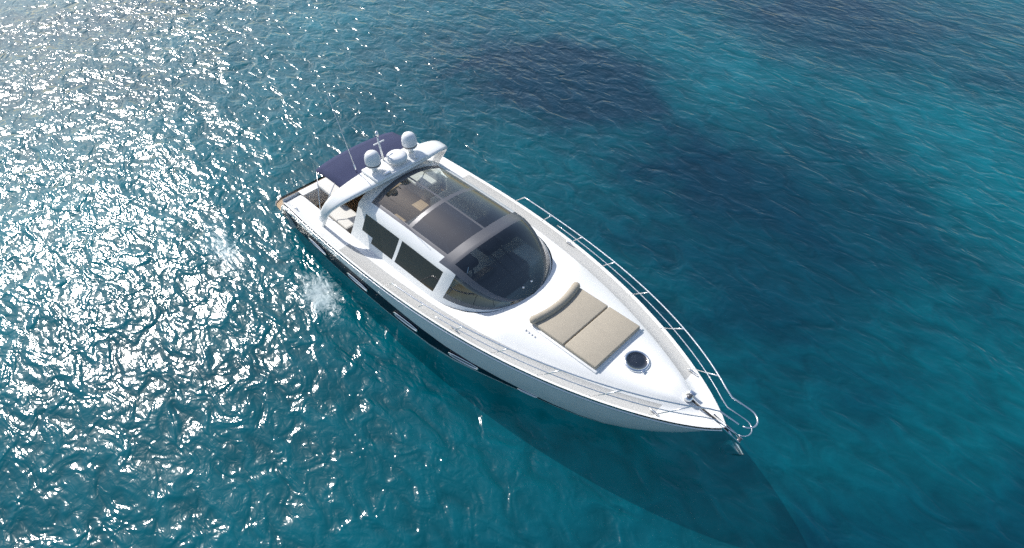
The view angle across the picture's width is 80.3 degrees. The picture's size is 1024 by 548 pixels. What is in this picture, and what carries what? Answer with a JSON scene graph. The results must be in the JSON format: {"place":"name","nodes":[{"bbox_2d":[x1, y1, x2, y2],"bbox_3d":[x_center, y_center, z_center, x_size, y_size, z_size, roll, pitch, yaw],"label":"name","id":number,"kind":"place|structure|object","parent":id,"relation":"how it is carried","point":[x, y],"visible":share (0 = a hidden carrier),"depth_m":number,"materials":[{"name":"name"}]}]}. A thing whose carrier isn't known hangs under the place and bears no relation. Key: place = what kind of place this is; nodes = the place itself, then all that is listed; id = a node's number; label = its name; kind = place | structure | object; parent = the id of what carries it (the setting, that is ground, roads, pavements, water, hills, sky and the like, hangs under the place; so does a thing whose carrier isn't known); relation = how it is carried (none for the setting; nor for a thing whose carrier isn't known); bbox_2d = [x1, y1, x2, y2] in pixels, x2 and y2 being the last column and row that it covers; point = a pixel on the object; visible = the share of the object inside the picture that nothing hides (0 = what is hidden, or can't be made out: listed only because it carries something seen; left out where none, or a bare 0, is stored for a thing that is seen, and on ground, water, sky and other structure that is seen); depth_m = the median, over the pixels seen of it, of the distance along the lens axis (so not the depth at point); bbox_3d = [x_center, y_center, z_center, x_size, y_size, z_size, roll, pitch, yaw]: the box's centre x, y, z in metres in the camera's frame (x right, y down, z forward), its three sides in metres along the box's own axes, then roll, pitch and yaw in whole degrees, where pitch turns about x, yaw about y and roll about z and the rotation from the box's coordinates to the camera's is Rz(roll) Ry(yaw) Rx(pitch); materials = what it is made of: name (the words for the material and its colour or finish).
{"place":"outdoors","nodes":[
{"label":"outdoors","id":0,"kind":"place"},
{"bbox_2d":[0,0,1023,547],"bbox_3d":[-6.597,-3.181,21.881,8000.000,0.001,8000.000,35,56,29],"label":"sea water","id":1,"kind":"structure","parent":0,"point":[802,220],"depth_m":18.95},
{"bbox_2d":[275,94,758,455],"bbox_3d":[-0.857,-0.881,16.086,16.150,6.241,5.141,35,56,29],"label":"yacht","id":2,"kind":"object","parent":1,"relation":"on","point":[428,230],"visible":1,"depth_m":15.63,"materials":[{"name":"white plastic"}]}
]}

